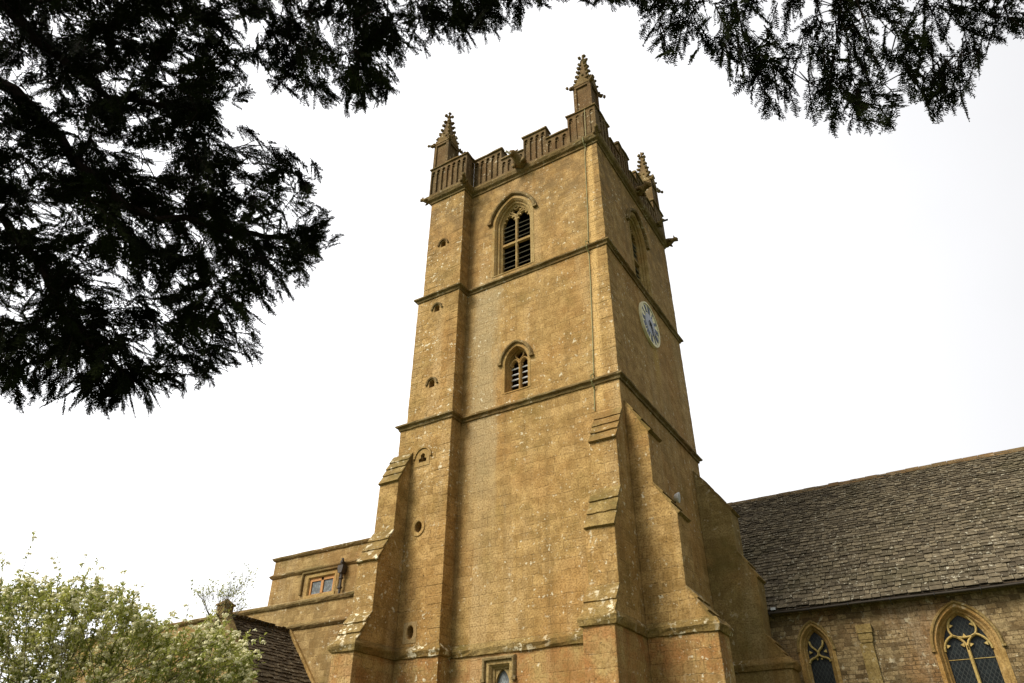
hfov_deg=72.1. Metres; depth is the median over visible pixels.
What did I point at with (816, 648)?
window
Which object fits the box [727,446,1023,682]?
church nave
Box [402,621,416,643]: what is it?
slit window
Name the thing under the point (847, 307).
sky
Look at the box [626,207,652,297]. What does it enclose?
belfry window
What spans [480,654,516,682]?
square headed window
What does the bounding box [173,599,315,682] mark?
church porch
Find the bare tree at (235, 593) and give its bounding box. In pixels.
[192,561,260,677]
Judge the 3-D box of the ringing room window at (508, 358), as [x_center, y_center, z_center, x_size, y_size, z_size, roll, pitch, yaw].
[0.223,0.844,23.205,1.350,1.966,0.542,-19,-38,26]
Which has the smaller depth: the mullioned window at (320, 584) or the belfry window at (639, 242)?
the belfry window at (639, 242)
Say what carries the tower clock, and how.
attached to the church tower
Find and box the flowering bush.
[0,531,266,682]
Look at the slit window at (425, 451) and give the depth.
22.52 m
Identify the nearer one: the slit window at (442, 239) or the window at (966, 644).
the window at (966, 644)
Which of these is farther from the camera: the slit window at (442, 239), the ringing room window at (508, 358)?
the slit window at (442, 239)
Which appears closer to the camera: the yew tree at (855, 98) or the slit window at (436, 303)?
the yew tree at (855, 98)
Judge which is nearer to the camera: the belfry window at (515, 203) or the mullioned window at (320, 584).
the belfry window at (515, 203)
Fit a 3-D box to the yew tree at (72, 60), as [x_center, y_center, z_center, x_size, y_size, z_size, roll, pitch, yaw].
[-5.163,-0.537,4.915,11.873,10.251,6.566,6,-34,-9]
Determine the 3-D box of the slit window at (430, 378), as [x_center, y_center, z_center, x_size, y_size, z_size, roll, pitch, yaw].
[-2.743,1.331,23.980,0.555,0.327,0.065,-19,-38,26]
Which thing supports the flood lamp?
attached to the church tower
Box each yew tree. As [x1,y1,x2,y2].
[0,0,647,420]
[630,0,1023,138]
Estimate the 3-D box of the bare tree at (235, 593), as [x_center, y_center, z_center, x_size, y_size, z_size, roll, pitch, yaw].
[-6.797,8.130,15.052,1.416,6.799,1.632,16,-37,-22]
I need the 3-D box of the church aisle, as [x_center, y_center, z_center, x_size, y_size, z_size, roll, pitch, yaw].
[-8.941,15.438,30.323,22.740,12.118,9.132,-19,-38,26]
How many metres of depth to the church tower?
21.48 m
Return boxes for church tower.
[327,54,801,682]
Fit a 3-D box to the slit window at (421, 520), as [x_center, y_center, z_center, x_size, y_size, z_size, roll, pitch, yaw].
[-2.825,5.581,21.190,0.503,0.587,0.035,-19,-38,26]
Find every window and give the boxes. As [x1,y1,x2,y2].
[298,566,339,599]
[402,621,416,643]
[412,518,424,536]
[413,446,431,467]
[425,377,437,386]
[430,302,442,310]
[437,238,448,246]
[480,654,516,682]
[487,191,537,277]
[497,339,533,393]
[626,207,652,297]
[797,620,842,682]
[930,599,1016,682]
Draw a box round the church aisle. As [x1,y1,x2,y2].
[64,537,370,682]
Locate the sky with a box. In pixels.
[0,0,1023,682]
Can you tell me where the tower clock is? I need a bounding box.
[639,301,659,348]
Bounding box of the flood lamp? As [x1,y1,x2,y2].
[673,492,680,502]
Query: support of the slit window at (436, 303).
in the church tower
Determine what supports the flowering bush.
on the ground

